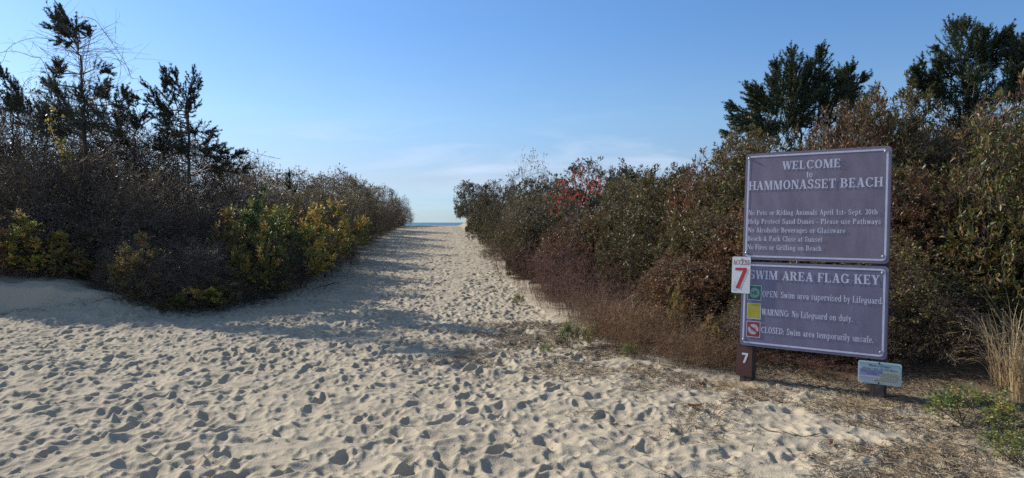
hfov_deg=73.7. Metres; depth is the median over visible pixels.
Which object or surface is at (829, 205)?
welcome sign
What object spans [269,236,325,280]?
bare shrub
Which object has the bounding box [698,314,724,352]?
rose bush
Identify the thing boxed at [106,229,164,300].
rose bush
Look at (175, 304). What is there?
rose bush
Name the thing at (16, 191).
bare shrub
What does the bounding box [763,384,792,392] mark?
grass clump
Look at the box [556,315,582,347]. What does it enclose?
rose bush
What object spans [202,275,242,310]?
rose bush
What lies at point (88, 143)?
bare shrub
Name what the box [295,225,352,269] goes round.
bare shrub
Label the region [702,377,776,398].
grass clump
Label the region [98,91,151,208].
cedar tree
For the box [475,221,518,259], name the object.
leafy shrub
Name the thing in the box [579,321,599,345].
rose bush
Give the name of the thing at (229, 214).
rose bush
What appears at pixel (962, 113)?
bayberry shrub
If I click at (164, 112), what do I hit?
cedar tree
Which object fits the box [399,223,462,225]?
sea
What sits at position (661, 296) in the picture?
bayberry shrub
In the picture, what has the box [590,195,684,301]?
bayberry shrub
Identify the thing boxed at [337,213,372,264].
rose bush
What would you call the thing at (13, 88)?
cedar tree
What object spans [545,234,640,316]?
dead weed
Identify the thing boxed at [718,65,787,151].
cedar tree
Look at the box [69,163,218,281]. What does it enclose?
bare shrub
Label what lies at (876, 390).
sign post
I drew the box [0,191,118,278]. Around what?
bare shrub
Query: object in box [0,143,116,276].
bare shrub
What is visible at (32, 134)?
bare shrub
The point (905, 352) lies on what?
bare shrub
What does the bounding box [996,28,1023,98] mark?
cedar tree
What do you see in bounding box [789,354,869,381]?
dead weed
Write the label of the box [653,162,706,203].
bayberry shrub
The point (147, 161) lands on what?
bare shrub
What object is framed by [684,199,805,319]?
bayberry shrub
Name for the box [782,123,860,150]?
bayberry shrub
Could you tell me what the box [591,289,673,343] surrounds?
grass clump
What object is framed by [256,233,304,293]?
bare shrub
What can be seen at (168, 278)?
bare shrub
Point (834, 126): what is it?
bayberry shrub
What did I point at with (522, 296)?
rose bush
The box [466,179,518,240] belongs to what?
bayberry shrub
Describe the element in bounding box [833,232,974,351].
bayberry shrub
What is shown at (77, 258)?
rose bush
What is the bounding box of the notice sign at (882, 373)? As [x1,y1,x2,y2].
[858,360,901,386]
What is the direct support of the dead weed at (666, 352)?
on the sand ground
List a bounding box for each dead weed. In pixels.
[487,229,538,278]
[506,234,570,293]
[522,219,592,303]
[528,266,580,309]
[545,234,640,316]
[551,271,610,318]
[563,259,654,327]
[566,283,627,339]
[581,289,659,351]
[593,298,687,357]
[627,300,722,349]
[628,313,714,365]
[661,326,740,371]
[677,305,739,352]
[690,335,762,373]
[716,341,776,360]
[756,348,840,370]
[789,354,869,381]
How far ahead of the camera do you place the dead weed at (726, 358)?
6.82 m
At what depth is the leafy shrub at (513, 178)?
28.91 m
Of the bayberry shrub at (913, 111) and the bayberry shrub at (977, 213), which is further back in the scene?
the bayberry shrub at (913, 111)
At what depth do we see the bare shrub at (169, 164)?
15.78 m
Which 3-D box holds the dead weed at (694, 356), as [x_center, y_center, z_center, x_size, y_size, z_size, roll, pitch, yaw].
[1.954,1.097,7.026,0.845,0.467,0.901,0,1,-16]
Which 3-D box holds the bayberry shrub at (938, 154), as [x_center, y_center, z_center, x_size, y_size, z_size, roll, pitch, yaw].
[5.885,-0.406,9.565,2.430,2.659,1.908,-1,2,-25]
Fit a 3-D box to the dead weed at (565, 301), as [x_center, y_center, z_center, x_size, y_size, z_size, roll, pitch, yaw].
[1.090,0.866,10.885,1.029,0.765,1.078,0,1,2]
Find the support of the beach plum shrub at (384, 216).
on the sand ground
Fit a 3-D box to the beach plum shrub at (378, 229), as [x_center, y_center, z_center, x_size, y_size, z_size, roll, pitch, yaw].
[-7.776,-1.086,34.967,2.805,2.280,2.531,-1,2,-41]
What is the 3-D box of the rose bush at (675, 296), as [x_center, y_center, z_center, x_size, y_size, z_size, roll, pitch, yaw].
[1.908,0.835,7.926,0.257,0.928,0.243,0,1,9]
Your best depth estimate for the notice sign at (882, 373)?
5.70 m
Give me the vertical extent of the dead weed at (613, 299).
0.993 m
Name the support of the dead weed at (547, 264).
on the sand ground
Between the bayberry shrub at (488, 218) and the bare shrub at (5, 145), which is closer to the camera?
the bare shrub at (5, 145)
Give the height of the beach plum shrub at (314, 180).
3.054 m
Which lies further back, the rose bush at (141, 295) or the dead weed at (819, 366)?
the rose bush at (141, 295)
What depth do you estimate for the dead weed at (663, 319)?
7.80 m
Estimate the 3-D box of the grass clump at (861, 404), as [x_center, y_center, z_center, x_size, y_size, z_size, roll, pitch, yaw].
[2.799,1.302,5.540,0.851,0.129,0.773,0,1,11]
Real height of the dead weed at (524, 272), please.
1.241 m
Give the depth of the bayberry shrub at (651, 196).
12.72 m
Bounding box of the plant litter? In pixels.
[0,243,1023,477]
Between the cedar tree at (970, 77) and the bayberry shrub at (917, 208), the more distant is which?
the cedar tree at (970, 77)
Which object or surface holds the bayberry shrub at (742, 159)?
on the sand ground
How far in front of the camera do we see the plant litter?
5.72 m
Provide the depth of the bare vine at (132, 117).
13.25 m
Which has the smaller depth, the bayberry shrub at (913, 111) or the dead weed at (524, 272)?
the bayberry shrub at (913, 111)
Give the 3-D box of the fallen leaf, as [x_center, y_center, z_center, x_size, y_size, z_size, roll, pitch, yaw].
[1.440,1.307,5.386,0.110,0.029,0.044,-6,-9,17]
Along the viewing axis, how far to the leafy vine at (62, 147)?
11.87 m
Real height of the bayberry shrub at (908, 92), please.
3.258 m
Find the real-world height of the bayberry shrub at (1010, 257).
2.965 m
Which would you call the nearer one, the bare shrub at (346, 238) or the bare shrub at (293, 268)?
the bare shrub at (293, 268)
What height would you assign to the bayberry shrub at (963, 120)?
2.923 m
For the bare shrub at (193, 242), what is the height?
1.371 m
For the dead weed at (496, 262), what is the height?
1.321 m
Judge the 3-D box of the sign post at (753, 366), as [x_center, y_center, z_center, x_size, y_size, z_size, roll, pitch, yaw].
[2.258,0.413,6.457,0.115,2.334,0.299,1,2,36]
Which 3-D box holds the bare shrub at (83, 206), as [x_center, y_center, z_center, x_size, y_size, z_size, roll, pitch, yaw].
[-8.231,-0.520,13.287,3.000,2.912,2.988,0,1,13]
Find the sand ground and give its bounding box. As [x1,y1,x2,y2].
[0,216,1023,477]
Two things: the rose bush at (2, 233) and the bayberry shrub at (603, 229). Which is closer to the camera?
the rose bush at (2, 233)
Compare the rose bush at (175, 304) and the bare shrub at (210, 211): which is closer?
the rose bush at (175, 304)
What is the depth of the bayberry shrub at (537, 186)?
24.69 m
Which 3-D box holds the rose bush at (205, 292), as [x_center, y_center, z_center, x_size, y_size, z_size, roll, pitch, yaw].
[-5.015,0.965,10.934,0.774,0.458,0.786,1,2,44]
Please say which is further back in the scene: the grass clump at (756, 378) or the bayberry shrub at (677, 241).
the bayberry shrub at (677, 241)
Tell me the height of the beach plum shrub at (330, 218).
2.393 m
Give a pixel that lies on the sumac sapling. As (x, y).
(560, 197)
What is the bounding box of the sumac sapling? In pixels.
[545,159,607,233]
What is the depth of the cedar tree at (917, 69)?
11.75 m
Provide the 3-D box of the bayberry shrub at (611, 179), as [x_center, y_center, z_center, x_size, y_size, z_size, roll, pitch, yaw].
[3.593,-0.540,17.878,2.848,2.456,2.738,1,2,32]
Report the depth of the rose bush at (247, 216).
13.36 m
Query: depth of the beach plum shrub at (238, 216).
16.18 m
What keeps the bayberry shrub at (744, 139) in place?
on the sand ground
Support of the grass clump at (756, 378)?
on the sand ground
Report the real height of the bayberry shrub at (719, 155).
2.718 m
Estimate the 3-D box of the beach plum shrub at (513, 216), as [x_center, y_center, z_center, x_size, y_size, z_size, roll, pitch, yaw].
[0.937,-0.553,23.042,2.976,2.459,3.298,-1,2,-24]
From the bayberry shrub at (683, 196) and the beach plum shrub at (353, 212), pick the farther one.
the beach plum shrub at (353, 212)
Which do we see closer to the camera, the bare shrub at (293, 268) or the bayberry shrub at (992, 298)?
the bayberry shrub at (992, 298)
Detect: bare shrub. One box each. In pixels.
[0,62,33,194]
[0,75,123,204]
[0,96,168,221]
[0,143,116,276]
[0,147,80,272]
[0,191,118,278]
[2,205,176,280]
[13,138,165,275]
[55,109,201,232]
[64,198,224,287]
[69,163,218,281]
[83,237,168,292]
[94,243,254,309]
[102,120,256,244]
[102,184,278,283]
[143,232,262,309]
[161,148,300,239]
[192,224,288,299]
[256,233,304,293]
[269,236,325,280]
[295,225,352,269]
[324,217,359,261]
[382,194,413,223]
[386,210,405,225]
[709,304,816,356]
[764,347,866,361]
[818,297,941,369]
[840,264,920,346]
[888,273,1022,364]
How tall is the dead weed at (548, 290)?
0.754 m
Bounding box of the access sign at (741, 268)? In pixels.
[731,257,750,293]
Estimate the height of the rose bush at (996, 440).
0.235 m
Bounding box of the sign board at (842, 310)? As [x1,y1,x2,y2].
[740,262,888,359]
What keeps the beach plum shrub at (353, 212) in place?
on the sand ground
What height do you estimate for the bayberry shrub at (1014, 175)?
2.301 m
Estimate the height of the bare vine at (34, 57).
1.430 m
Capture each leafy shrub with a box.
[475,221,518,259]
[489,145,552,236]
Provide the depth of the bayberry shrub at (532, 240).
17.15 m
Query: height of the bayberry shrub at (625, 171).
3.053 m
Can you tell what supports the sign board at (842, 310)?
attached to the sign post at (753, 366)
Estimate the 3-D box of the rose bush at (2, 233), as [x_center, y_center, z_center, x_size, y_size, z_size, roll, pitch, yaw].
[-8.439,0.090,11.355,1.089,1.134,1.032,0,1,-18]
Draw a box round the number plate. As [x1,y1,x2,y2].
[736,346,752,376]
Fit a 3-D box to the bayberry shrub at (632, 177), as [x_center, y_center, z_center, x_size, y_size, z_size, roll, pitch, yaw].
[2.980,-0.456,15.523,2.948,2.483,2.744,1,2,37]
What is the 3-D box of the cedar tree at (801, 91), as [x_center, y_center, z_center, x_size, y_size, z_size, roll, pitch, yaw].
[5.503,-1.401,12.617,1.630,4.428,1.233,-1,2,-32]
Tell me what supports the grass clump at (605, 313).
on the sand ground
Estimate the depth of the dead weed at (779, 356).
6.73 m
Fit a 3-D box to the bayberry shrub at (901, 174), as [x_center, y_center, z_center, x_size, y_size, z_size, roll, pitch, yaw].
[4.536,0.005,8.352,1.815,1.888,2.311,0,1,8]
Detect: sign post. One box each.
[740,259,758,381]
[869,172,891,399]
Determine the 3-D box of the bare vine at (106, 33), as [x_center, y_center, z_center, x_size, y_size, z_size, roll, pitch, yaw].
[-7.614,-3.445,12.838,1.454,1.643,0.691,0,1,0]
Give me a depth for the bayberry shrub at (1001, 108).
10.52 m
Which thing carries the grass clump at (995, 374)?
on the sand ground
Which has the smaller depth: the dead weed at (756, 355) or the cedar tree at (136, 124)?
the dead weed at (756, 355)
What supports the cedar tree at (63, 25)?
on the sand ground
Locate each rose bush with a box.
[0,208,71,278]
[0,215,41,276]
[45,241,93,279]
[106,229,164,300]
[121,286,154,300]
[151,293,181,311]
[174,285,223,313]
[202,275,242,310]
[205,204,253,274]
[214,242,250,301]
[222,181,295,293]
[228,218,281,304]
[256,256,293,298]
[262,201,341,287]
[291,196,359,277]
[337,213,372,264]
[512,291,525,304]
[539,342,551,355]
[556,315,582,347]
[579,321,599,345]
[621,339,637,356]
[665,271,686,345]
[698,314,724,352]
[919,378,1023,431]
[975,421,1023,462]
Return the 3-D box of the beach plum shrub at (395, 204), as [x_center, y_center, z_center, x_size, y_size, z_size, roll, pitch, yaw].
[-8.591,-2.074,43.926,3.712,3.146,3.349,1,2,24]
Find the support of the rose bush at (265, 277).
on the sand ground
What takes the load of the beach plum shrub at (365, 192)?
on the sand ground
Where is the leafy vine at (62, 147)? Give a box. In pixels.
[38,98,82,171]
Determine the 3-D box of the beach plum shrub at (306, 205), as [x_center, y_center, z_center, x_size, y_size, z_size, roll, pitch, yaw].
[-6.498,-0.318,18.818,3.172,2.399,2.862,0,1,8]
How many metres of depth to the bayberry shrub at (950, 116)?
12.53 m
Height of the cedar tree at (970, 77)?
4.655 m
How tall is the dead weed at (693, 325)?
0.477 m
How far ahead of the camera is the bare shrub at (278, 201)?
16.33 m
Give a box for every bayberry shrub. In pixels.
[453,179,500,219]
[464,197,492,232]
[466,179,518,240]
[477,203,508,244]
[492,170,582,243]
[505,199,590,271]
[505,226,566,275]
[526,206,630,290]
[543,156,641,230]
[556,171,667,278]
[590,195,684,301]
[591,163,684,253]
[599,173,656,205]
[611,171,707,281]
[618,247,734,334]
[647,134,763,268]
[647,205,742,313]
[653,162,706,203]
[681,122,789,237]
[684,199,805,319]
[695,138,766,202]
[708,136,825,236]
[711,115,787,198]
[711,260,816,341]
[718,181,906,311]
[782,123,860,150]
[793,86,916,187]
[802,104,869,148]
[818,160,954,316]
[820,95,882,148]
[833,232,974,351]
[841,68,966,208]
[850,82,954,168]
[862,159,1023,312]
[886,107,959,156]
[888,114,999,203]
[889,246,1023,338]
[895,113,976,167]
[906,189,995,310]
[910,124,1023,325]
[916,99,1023,211]
[924,61,1023,324]
[936,81,1006,146]
[964,80,1023,152]
[986,105,1023,241]
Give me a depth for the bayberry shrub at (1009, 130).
8.94 m
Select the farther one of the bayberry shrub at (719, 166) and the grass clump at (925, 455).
the bayberry shrub at (719, 166)
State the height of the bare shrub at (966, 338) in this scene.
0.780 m
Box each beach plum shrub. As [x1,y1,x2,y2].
[192,190,300,270]
[199,160,301,233]
[239,166,350,231]
[247,186,331,263]
[276,163,363,241]
[286,185,343,249]
[298,188,363,240]
[309,172,380,236]
[340,177,396,232]
[341,191,374,241]
[352,198,388,238]
[358,183,407,229]
[367,199,397,231]
[498,187,573,254]
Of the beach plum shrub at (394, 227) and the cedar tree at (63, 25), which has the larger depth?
the beach plum shrub at (394, 227)
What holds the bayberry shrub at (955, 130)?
on the sand ground
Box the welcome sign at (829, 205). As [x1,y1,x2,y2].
[743,146,891,263]
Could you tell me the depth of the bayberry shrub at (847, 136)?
9.60 m
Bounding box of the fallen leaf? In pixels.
[687,403,701,406]
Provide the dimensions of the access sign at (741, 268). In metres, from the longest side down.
0.342 x 0.172 x 0.016 m
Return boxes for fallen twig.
[783,431,819,436]
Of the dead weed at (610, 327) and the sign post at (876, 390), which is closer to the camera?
the sign post at (876, 390)
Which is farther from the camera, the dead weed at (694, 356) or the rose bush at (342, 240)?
the rose bush at (342, 240)
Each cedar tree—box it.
[0,65,29,191]
[8,0,167,211]
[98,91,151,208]
[130,62,255,234]
[282,168,297,202]
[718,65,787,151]
[764,38,844,146]
[817,55,874,121]
[900,51,947,113]
[916,12,1023,130]
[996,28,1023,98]
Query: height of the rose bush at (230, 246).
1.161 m
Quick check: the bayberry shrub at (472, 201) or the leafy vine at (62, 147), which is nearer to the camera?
the leafy vine at (62, 147)
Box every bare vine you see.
[0,33,74,104]
[21,73,281,163]
[71,15,152,96]
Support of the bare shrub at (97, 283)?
on the sand ground
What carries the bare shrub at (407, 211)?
on the sand ground
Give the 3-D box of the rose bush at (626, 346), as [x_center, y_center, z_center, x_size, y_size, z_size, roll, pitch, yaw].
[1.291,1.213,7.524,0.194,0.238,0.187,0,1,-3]
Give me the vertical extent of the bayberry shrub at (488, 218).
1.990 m
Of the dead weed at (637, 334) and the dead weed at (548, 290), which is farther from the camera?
the dead weed at (548, 290)
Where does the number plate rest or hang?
attached to the sign post at (753, 366)
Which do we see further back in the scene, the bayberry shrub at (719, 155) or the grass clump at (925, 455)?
the bayberry shrub at (719, 155)
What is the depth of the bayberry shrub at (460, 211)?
45.29 m
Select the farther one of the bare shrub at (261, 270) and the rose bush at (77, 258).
the bare shrub at (261, 270)
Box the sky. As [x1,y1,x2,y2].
[0,0,1023,222]
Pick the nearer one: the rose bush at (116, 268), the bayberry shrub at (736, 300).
the bayberry shrub at (736, 300)
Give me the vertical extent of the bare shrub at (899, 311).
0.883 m
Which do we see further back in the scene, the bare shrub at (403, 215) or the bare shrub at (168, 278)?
the bare shrub at (403, 215)
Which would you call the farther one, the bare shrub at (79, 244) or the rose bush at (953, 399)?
the bare shrub at (79, 244)
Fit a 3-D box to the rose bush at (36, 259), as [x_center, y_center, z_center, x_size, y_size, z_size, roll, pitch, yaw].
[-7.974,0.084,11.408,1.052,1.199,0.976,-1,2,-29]
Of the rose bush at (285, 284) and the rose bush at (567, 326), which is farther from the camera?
the rose bush at (285, 284)
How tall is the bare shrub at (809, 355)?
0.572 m
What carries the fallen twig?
on the sand ground
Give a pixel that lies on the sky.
(418, 99)
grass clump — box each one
[556,286,649,337]
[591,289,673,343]
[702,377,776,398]
[718,371,796,384]
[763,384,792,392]
[817,383,907,412]
[894,446,977,467]
[949,291,1023,390]
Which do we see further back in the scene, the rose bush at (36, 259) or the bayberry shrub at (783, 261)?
the rose bush at (36, 259)
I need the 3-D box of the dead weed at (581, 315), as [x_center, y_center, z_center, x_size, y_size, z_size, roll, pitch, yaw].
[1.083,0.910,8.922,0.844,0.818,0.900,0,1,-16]
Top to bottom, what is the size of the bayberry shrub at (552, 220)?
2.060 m
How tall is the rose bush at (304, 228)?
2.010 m
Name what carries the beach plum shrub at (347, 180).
on the sand ground
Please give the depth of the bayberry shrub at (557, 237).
13.96 m
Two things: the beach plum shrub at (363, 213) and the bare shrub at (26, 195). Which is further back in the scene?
the beach plum shrub at (363, 213)
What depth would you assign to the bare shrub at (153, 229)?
12.43 m
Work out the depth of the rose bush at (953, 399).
4.92 m
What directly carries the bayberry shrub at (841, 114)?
on the sand ground
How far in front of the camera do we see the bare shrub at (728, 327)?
7.24 m
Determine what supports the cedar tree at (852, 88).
on the sand ground
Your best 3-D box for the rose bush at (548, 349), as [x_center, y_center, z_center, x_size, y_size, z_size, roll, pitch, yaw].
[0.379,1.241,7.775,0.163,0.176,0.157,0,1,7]
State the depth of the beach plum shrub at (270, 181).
18.52 m
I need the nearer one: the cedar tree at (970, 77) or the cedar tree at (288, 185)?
the cedar tree at (970, 77)

